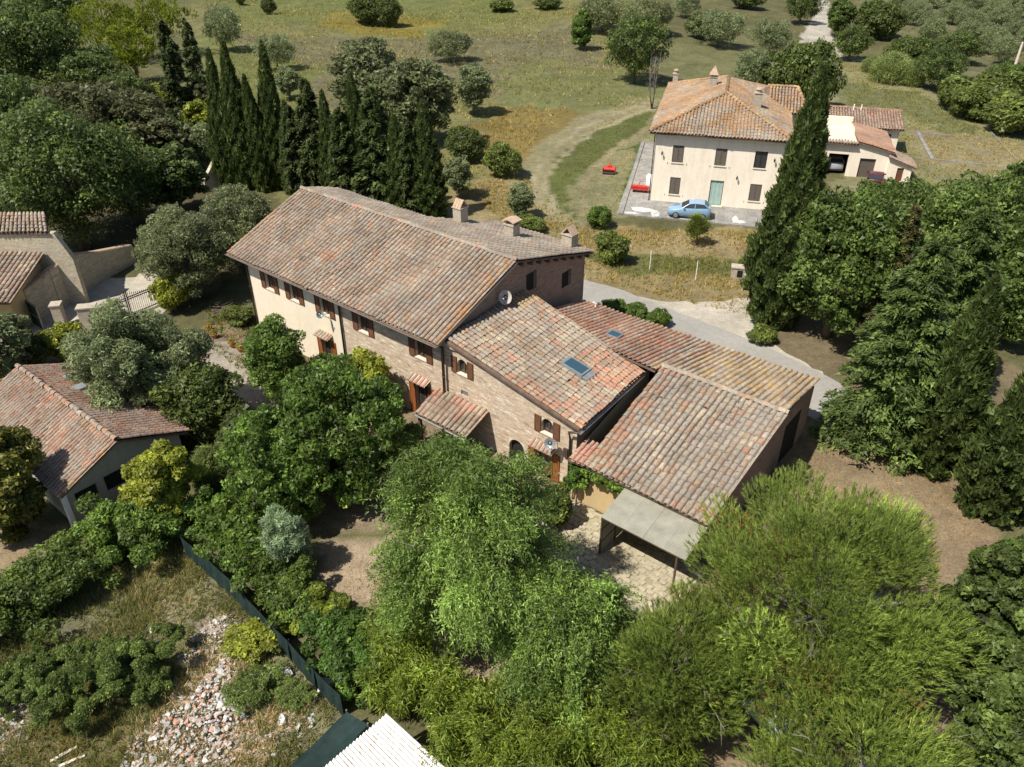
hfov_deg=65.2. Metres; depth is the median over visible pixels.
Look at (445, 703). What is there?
bamboo clump
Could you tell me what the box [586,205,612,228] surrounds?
shrub
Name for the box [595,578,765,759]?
pine tree
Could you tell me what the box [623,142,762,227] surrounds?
terrace
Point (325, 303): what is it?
window
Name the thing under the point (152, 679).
shrub
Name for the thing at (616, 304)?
shrub
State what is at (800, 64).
laurel shrub
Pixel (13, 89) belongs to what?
oak tree
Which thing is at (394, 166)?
cypress tree
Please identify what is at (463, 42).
olive tree
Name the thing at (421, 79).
olive tree
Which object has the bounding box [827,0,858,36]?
tree
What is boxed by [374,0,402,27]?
laurel shrub
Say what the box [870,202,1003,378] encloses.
cedar tree
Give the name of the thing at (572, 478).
ivy
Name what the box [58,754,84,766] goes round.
plank
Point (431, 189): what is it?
cypress tree
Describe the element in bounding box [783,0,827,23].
oak tree
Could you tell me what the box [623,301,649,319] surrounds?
shrub
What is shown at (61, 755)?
plank
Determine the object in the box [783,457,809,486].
agave
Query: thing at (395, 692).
bamboo clump
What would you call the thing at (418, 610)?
bamboo clump
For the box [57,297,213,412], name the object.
olive tree
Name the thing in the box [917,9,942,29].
olive tree
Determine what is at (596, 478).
ivy
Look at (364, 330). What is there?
window
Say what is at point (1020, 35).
olive tree
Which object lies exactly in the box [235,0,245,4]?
laurel shrub
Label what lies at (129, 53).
pine tree
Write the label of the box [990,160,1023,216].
tree
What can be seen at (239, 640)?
shrub
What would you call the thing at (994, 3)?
olive tree
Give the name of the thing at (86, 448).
house
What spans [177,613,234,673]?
rubble
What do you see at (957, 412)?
cypress tree
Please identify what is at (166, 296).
shrub
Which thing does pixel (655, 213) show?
cement patch
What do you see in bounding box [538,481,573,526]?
shrub
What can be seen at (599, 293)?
road
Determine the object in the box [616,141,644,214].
terrace kerb
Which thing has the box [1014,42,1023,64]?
utility pole
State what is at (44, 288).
garden wall
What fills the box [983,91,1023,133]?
shrub
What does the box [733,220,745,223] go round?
cement patch
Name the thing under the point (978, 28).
olive tree
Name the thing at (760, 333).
shrub
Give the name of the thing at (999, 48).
olive tree
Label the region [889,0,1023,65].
weeds
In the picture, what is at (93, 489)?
window
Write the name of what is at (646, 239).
dry grass
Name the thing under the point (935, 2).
olive tree
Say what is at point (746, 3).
laurel shrub
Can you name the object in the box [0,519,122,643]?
hedge
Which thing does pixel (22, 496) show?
tree
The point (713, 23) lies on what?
olive tree
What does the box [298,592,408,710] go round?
hedge
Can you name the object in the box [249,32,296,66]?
olive tree
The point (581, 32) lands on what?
shrub
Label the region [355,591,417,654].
bamboo clump
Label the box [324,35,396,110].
olive tree
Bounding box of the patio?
[534,499,706,624]
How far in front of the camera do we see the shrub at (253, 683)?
27.16 m
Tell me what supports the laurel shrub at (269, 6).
on the ground at (350, 536)
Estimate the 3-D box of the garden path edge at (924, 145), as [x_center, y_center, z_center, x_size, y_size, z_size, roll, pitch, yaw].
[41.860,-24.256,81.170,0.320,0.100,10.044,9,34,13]
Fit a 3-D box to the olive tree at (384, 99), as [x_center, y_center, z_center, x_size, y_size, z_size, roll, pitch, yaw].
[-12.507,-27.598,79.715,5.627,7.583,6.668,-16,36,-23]
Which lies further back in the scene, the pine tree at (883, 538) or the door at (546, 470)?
the door at (546, 470)
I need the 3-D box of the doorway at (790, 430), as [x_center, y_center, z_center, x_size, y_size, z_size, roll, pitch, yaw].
[13.192,2.526,38.098,0.060,2.200,1.800,24,40,32]
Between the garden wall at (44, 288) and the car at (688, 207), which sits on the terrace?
the car at (688, 207)
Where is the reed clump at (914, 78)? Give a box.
[900,60,925,86]
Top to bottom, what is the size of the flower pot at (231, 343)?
0.629 m
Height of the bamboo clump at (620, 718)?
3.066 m
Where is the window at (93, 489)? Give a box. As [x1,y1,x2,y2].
[74,484,98,503]
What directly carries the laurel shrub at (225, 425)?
on the ground at (350, 536)
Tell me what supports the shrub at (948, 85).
on the ground at (350, 536)
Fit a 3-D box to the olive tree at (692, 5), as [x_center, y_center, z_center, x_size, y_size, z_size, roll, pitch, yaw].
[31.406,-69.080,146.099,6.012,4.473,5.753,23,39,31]
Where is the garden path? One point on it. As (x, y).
(253, 396)
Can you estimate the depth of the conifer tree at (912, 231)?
42.90 m
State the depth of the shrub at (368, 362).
39.78 m
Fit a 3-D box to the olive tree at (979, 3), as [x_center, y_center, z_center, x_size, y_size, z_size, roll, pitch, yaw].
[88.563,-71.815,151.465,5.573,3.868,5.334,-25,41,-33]
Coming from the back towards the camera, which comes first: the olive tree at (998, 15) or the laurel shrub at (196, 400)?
the olive tree at (998, 15)
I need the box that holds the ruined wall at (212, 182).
[195,161,219,191]
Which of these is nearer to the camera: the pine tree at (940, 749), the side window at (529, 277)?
the pine tree at (940, 749)
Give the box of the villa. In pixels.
[648,65,804,209]
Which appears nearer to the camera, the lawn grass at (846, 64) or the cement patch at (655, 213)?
the cement patch at (655, 213)
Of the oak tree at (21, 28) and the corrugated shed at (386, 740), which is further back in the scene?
the oak tree at (21, 28)
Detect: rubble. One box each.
[0,699,25,744]
[120,653,248,766]
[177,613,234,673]
[229,704,317,759]
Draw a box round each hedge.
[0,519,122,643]
[67,486,216,567]
[183,483,266,584]
[230,532,335,628]
[278,582,352,637]
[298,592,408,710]
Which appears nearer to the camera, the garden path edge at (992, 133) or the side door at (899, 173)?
the side door at (899, 173)
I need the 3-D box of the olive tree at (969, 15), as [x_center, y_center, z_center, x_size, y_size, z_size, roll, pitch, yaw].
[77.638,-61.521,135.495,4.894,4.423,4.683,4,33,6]
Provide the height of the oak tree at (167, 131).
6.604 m
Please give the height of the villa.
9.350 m
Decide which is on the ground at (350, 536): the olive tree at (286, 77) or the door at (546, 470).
the olive tree at (286, 77)
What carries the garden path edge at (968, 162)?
on the ground at (350, 536)
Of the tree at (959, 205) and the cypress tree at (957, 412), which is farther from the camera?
the tree at (959, 205)
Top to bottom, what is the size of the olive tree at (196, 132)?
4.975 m
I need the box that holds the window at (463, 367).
[456,359,466,377]
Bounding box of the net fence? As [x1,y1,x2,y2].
[180,535,343,714]
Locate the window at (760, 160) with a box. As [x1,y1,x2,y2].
[752,151,767,169]
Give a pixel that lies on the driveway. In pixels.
(104, 290)
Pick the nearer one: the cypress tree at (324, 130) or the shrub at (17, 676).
the shrub at (17, 676)
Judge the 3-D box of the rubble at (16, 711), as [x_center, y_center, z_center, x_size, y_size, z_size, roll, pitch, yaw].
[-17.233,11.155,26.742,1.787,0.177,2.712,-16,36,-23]
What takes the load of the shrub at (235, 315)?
on the ground at (350, 536)
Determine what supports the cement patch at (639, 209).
on the terrace
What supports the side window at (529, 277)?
in the farmhouse
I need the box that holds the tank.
[646,173,651,187]
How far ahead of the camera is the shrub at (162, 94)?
86.42 m
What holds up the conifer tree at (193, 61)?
on the ground at (350, 536)
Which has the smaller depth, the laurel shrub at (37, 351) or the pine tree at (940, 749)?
the pine tree at (940, 749)
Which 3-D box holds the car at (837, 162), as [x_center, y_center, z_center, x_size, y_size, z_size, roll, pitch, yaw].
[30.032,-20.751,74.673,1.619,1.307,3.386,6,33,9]
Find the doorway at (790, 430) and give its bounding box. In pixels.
[777,409,801,463]
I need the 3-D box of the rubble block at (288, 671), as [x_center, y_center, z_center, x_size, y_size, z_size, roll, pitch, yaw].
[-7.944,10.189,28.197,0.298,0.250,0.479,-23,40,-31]
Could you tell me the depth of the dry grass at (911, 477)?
36.71 m
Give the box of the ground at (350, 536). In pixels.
[0,0,1023,766]
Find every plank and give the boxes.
[50,746,75,761]
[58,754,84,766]
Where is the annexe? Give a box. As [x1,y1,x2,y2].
[825,104,916,181]
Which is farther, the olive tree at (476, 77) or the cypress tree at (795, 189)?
the olive tree at (476, 77)
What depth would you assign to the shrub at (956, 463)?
36.28 m
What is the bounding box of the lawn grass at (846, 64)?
[838,61,1023,187]
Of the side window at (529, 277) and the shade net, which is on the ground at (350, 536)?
the shade net
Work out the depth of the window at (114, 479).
35.08 m
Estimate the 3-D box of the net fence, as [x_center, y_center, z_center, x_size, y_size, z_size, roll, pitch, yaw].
[-9.466,8.626,29.625,10.724,1.220,0.288,27,42,35]
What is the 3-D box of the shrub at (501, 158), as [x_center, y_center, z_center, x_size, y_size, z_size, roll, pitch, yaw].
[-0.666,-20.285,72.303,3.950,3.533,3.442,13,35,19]
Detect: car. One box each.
[668,199,710,218]
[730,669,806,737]
[827,155,844,171]
[865,170,885,183]
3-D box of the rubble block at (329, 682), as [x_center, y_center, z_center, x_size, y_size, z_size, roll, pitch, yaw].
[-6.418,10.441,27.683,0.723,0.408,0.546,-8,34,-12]
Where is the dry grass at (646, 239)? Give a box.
[467,174,756,316]
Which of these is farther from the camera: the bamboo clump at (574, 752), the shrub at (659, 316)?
the shrub at (659, 316)
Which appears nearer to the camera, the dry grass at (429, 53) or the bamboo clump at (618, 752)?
the bamboo clump at (618, 752)
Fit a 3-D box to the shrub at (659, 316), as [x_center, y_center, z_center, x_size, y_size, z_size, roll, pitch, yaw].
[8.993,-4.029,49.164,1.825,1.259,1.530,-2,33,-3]
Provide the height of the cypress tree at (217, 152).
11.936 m
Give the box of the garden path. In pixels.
[206,341,278,408]
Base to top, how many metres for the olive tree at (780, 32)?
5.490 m
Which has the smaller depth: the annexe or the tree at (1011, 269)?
the tree at (1011, 269)
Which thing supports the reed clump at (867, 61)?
on the ground at (350, 536)
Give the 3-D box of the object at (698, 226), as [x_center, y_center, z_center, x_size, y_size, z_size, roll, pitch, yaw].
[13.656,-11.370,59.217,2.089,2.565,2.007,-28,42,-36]
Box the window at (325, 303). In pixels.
[322,298,329,317]
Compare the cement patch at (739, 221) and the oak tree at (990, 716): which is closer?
the oak tree at (990, 716)
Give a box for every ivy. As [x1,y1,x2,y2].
[562,462,582,504]
[579,467,627,495]
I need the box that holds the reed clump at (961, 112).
[948,88,968,116]
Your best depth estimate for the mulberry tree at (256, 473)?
32.42 m
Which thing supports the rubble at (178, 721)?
on the ground at (350, 536)
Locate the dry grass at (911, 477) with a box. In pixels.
[794,422,997,543]
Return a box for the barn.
[554,299,819,558]
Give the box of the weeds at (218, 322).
[201,311,258,375]
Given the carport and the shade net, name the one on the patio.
the carport
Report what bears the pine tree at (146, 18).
on the ground at (350, 536)
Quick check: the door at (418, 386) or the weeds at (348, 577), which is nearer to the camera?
the weeds at (348, 577)
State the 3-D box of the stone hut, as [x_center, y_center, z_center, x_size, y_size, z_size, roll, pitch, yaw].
[15.667,-7.702,55.068,1.200,0.830,0.700,8,34,12]
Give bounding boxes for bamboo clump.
[353,635,439,725]
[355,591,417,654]
[364,605,460,697]
[378,581,439,637]
[406,655,493,746]
[415,698,503,766]
[462,667,557,766]
[486,693,571,766]
[518,670,614,766]
[558,667,629,753]
[582,709,667,766]
[636,707,714,766]
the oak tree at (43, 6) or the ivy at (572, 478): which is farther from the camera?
the oak tree at (43, 6)
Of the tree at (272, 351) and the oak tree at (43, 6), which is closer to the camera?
the tree at (272, 351)
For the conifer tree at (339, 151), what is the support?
on the ground at (350, 536)
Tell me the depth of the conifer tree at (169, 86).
81.90 m
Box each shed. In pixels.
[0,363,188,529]
[325,713,444,766]
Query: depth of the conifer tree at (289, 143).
65.67 m
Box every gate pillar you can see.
[48,300,67,324]
[75,302,96,329]
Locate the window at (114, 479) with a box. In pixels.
[103,468,127,489]
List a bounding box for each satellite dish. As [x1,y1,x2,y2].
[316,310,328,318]
[499,290,511,304]
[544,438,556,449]
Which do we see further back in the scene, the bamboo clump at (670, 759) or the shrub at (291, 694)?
the shrub at (291, 694)
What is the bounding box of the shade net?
[290,709,368,766]
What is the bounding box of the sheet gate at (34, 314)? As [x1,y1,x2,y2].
[25,299,43,329]
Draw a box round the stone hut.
[730,263,746,278]
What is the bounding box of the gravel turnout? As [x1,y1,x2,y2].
[640,297,822,373]
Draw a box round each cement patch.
[631,207,655,211]
[651,210,659,216]
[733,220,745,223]
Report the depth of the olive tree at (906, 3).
149.41 m
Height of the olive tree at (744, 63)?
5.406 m
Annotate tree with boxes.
[0,0,83,95]
[0,0,90,53]
[0,72,41,140]
[0,94,158,249]
[0,312,32,378]
[0,425,47,544]
[14,79,169,157]
[23,43,129,90]
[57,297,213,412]
[60,0,141,48]
[82,146,165,224]
[97,70,163,104]
[102,89,173,124]
[103,17,159,76]
[116,438,204,517]
[120,110,198,160]
[126,0,198,37]
[131,204,232,299]
[136,140,209,209]
[155,19,192,119]
[159,113,198,172]
[180,121,210,170]
[181,17,205,86]
[184,77,206,102]
[195,183,274,267]
[200,2,242,45]
[204,46,239,188]
[213,403,348,523]
[217,37,255,190]
[240,73,275,192]
[242,312,308,402]
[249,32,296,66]
[256,39,283,190]
[270,352,423,508]
[274,65,300,99]
[277,99,300,194]
[278,104,309,194]
[293,76,322,186]
[314,88,335,186]
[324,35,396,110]
[324,106,364,190]
[344,69,375,195]
[349,85,394,203]
[357,430,594,686]
[358,66,416,129]
[379,113,412,208]
[381,55,458,131]
[395,116,421,213]
[406,98,448,217]
[425,29,473,61]
[443,155,473,198]
[455,61,492,114]
[476,564,653,761]
[506,182,535,215]
[576,0,628,31]
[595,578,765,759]
[601,11,676,82]
[619,0,676,26]
[646,51,665,108]
[671,0,700,17]
[673,460,995,745]
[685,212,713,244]
[688,7,747,46]
[732,47,772,82]
[732,635,981,766]
[739,62,833,331]
[746,17,794,50]
[776,180,937,338]
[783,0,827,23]
[807,232,959,477]
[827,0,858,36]
[832,24,875,60]
[835,176,956,270]
[848,203,923,348]
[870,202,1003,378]
[888,0,906,7]
[893,272,1007,481]
[901,0,923,17]
[902,0,932,25]
[912,44,972,90]
[914,169,1023,280]
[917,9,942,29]
[918,15,947,39]
[928,0,939,8]
[934,30,988,58]
[937,0,968,12]
[937,532,1023,691]
[938,2,969,23]
[941,606,1023,766]
[950,370,1023,527]
[954,7,987,29]
[955,19,994,36]
[966,0,991,12]
[979,0,1012,20]
[979,23,1010,53]
[981,59,1023,74]
[985,4,1023,26]
[986,213,1023,343]
[988,34,1023,62]
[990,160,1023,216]
[1003,17,1023,38]
[1007,0,1021,9]
[1015,27,1023,44]
[1016,0,1023,14]
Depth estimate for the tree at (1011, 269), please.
44.53 m
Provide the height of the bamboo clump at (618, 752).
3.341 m
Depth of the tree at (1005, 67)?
97.03 m
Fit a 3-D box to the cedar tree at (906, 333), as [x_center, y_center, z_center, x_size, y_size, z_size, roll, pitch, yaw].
[18.087,-1.673,36.658,6.690,11.148,6.672,-25,41,-33]
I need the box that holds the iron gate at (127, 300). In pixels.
[95,289,158,312]
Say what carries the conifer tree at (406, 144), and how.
on the ground at (350, 536)
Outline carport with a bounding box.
[598,487,707,593]
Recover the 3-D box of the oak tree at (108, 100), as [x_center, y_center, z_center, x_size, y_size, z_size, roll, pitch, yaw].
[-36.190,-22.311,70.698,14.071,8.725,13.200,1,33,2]
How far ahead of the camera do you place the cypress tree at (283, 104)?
66.50 m
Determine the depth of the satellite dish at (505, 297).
39.86 m
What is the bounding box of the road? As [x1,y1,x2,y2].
[583,280,894,451]
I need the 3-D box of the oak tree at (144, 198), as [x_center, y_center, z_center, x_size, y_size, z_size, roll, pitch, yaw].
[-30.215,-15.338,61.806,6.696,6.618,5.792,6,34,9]
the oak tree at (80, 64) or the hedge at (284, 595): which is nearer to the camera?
the hedge at (284, 595)
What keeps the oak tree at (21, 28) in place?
on the ground at (350, 536)
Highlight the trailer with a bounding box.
[631,181,648,191]
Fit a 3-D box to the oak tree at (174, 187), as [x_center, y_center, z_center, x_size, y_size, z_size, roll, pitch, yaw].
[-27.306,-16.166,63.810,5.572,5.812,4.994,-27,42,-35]
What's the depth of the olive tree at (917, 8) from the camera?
141.04 m
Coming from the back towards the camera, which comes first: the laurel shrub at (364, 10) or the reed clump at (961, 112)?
the laurel shrub at (364, 10)
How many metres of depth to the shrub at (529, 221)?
61.48 m
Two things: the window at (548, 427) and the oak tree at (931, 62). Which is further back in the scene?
the oak tree at (931, 62)
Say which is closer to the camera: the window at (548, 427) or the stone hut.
the window at (548, 427)
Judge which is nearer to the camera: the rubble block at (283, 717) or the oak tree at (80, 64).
the rubble block at (283, 717)
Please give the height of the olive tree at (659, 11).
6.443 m
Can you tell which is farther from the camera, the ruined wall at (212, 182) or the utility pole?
the utility pole
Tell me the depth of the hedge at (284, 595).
29.82 m
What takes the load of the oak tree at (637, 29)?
on the ground at (350, 536)
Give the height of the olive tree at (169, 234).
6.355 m
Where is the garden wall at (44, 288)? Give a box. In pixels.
[23,244,136,318]
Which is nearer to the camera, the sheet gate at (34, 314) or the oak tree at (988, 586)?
the oak tree at (988, 586)
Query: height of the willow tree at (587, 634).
5.750 m
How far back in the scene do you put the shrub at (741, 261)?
55.83 m
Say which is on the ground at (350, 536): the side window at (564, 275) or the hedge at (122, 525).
the hedge at (122, 525)
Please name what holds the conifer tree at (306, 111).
on the ground at (350, 536)
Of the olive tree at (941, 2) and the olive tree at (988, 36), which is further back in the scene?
the olive tree at (941, 2)
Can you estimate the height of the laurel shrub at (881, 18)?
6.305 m
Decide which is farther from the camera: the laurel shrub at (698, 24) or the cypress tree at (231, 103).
the laurel shrub at (698, 24)
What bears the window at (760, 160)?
in the villa
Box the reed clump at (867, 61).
[860,56,883,71]
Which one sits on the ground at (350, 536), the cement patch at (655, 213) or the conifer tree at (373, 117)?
the conifer tree at (373, 117)
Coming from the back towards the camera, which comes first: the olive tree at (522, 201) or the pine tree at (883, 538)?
the olive tree at (522, 201)
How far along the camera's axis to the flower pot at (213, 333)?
47.96 m
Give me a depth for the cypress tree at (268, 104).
66.31 m
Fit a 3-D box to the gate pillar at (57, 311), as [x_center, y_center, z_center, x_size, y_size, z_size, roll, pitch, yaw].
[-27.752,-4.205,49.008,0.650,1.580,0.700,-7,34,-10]
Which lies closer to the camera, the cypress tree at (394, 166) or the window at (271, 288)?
the window at (271, 288)
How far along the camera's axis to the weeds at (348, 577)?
32.02 m
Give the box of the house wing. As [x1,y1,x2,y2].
[413,289,645,486]
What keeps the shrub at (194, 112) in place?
on the ground at (350, 536)
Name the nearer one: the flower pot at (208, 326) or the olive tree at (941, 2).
the flower pot at (208, 326)
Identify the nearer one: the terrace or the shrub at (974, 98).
the terrace
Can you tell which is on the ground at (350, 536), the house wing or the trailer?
the house wing
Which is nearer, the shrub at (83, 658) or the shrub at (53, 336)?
the shrub at (83, 658)
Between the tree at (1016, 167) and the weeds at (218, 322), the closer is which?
the weeds at (218, 322)
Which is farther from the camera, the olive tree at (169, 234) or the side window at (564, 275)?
the olive tree at (169, 234)
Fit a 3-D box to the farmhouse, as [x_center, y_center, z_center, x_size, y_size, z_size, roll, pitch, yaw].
[-5.928,-6.227,46.453,16.954,7.756,13.268,24,40,32]
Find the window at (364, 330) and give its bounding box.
[358,315,368,335]
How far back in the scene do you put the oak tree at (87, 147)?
54.13 m
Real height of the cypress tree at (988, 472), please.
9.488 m
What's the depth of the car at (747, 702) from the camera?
26.12 m
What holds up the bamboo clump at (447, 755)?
on the ground at (350, 536)
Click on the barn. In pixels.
(689, 426)
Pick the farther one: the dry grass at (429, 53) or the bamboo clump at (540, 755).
the dry grass at (429, 53)
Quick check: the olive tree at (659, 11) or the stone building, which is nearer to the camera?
the stone building
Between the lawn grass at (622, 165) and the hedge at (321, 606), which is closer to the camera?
the hedge at (321, 606)
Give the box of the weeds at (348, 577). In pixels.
[312,545,381,601]
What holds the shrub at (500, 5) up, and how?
on the ground at (350, 536)
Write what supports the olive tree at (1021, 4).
on the ground at (350, 536)
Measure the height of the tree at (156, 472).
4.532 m
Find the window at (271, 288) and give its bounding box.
[266,274,274,292]
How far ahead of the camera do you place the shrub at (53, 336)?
45.07 m
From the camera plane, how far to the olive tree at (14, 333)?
42.36 m
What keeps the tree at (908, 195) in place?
on the ground at (350, 536)
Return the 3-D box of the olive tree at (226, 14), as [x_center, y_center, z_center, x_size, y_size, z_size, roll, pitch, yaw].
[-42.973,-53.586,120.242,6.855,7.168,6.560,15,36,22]
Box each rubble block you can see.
[278,713,286,725]
[281,666,292,676]
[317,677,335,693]
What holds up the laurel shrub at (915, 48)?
on the ground at (350, 536)
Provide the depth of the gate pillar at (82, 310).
48.23 m
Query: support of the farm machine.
on the ground at (350, 536)
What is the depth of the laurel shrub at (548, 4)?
159.56 m
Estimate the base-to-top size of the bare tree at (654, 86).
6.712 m
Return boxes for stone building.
[0,211,89,329]
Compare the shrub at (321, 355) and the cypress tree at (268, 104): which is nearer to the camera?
the shrub at (321, 355)
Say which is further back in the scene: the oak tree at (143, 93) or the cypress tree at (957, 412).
the oak tree at (143, 93)
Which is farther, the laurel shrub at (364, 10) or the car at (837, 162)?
the laurel shrub at (364, 10)
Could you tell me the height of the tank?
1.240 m
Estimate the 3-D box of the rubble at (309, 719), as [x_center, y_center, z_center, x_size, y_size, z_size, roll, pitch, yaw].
[-8.107,11.367,26.511,3.141,0.140,2.433,0,33,0]
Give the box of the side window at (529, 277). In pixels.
[526,272,532,290]
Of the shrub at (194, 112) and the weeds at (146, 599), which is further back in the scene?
the shrub at (194, 112)
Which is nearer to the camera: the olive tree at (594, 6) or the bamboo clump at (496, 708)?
the bamboo clump at (496, 708)
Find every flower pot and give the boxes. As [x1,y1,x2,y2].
[204,323,212,331]
[209,329,217,338]
[227,338,235,347]
[235,342,243,352]
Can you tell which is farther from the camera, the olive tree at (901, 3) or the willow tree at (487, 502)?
the olive tree at (901, 3)
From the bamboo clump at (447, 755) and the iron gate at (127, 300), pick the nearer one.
the bamboo clump at (447, 755)
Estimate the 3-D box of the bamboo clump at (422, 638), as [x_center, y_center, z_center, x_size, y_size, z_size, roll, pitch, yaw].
[-2.958,9.297,26.898,3.258,3.076,2.534,8,34,12]
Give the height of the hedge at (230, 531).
2.331 m
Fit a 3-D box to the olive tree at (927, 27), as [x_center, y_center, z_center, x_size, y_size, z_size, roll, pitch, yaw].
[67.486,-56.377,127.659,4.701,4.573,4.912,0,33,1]
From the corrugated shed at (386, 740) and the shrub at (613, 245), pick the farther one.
the shrub at (613, 245)
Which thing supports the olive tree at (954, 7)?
on the ground at (350, 536)
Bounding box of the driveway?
[27,273,164,333]
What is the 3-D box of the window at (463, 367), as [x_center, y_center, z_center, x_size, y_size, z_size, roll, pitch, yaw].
[-2.297,-0.779,37.860,0.700,0.880,0.260,24,40,32]
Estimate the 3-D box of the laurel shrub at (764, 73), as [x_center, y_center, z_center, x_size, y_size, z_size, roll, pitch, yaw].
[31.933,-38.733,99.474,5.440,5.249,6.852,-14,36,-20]
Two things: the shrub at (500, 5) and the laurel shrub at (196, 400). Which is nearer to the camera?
the laurel shrub at (196, 400)
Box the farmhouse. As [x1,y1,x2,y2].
[224,185,593,410]
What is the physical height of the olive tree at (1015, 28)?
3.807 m
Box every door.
[418,386,425,404]
[539,451,550,474]
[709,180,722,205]
[895,168,903,181]
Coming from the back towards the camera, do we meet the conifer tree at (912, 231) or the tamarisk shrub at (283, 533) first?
the conifer tree at (912, 231)
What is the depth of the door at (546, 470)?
37.32 m
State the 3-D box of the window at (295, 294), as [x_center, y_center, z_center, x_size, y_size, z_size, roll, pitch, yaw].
[-12.011,-5.107,44.335,0.820,1.250,0.260,24,40,32]
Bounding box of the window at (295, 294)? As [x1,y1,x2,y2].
[290,285,299,303]
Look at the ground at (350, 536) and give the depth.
64.58 m
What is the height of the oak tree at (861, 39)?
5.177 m
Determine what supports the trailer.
on the terrace
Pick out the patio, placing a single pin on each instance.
(646, 568)
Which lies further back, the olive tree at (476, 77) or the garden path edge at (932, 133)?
the olive tree at (476, 77)
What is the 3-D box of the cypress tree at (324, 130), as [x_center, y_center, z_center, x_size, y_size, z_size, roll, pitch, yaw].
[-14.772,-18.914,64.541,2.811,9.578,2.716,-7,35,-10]
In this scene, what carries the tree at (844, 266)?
on the ground at (350, 536)
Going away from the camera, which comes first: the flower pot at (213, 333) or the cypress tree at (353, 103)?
the flower pot at (213, 333)
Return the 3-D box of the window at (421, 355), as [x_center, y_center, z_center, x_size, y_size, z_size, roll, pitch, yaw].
[-4.421,-1.742,39.165,0.820,1.250,0.260,24,40,32]
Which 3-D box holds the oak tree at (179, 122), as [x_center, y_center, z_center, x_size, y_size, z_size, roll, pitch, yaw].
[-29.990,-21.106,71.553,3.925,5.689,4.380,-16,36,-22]
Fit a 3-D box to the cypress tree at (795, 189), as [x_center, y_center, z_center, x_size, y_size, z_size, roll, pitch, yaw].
[16.174,-10.293,45.879,5.034,15.536,4.807,22,39,30]
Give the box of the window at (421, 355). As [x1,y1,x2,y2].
[415,341,426,362]
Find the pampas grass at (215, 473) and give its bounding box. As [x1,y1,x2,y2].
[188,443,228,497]
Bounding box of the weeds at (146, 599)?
[0,537,341,766]
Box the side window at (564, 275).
[562,271,567,287]
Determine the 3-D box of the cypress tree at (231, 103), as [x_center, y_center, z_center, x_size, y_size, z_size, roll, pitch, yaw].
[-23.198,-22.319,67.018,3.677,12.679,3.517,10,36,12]
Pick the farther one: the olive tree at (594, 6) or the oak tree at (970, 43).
the olive tree at (594, 6)
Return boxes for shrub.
[0,622,185,737]
[0,629,64,721]
[6,329,49,364]
[38,320,85,360]
[124,653,172,704]
[147,271,193,310]
[148,359,245,442]
[150,81,178,108]
[181,98,208,139]
[210,404,266,480]
[218,616,280,664]
[219,304,253,326]
[220,659,287,717]
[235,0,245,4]
[257,502,313,568]
[260,0,277,13]
[270,674,317,713]
[307,352,335,394]
[332,346,392,395]
[345,0,377,23]
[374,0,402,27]
[443,125,489,161]
[481,141,522,177]
[488,0,514,11]
[518,213,545,230]
[531,0,562,9]
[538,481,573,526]
[570,8,596,49]
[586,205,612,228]
[593,229,631,263]
[596,298,626,312]
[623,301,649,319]
[646,307,672,325]
[683,11,709,38]
[731,0,766,8]
[737,256,746,263]
[745,323,778,343]
[749,49,784,84]
[767,37,846,100]
[851,0,912,39]
[882,34,934,64]
[936,74,987,107]
[947,84,1021,121]
[954,459,960,466]
[972,70,1023,95]
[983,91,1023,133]
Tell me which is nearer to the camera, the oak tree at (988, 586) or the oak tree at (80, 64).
the oak tree at (988, 586)
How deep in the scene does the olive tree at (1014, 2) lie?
151.55 m
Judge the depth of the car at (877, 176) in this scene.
69.65 m
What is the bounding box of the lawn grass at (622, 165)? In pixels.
[555,96,658,220]
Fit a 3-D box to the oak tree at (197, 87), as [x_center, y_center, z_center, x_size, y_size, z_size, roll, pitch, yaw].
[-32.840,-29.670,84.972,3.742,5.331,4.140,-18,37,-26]
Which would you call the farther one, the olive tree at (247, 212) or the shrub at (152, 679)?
the olive tree at (247, 212)
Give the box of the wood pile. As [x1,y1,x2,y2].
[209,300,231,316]
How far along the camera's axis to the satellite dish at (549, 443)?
35.32 m
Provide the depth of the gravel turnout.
50.69 m
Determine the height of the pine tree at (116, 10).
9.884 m
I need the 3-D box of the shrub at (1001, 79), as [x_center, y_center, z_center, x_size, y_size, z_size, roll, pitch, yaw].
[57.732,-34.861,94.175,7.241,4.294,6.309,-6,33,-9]
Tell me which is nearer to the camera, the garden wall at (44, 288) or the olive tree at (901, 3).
the garden wall at (44, 288)
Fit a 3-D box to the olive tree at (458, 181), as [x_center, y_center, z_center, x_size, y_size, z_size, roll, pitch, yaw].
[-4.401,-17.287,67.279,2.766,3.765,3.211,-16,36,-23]
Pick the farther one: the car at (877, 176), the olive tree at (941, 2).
the olive tree at (941, 2)
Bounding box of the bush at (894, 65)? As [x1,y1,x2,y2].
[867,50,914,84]
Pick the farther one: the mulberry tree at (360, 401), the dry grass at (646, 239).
the dry grass at (646, 239)
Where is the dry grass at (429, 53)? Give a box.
[203,0,665,177]
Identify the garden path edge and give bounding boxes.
[913,130,949,135]
[916,130,933,159]
[933,159,1006,166]
[986,127,1016,159]
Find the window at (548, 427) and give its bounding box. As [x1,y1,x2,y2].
[540,419,552,438]
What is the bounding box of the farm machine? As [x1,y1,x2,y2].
[602,162,615,174]
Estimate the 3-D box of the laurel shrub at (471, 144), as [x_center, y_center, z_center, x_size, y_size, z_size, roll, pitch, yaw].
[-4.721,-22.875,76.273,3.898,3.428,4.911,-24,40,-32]

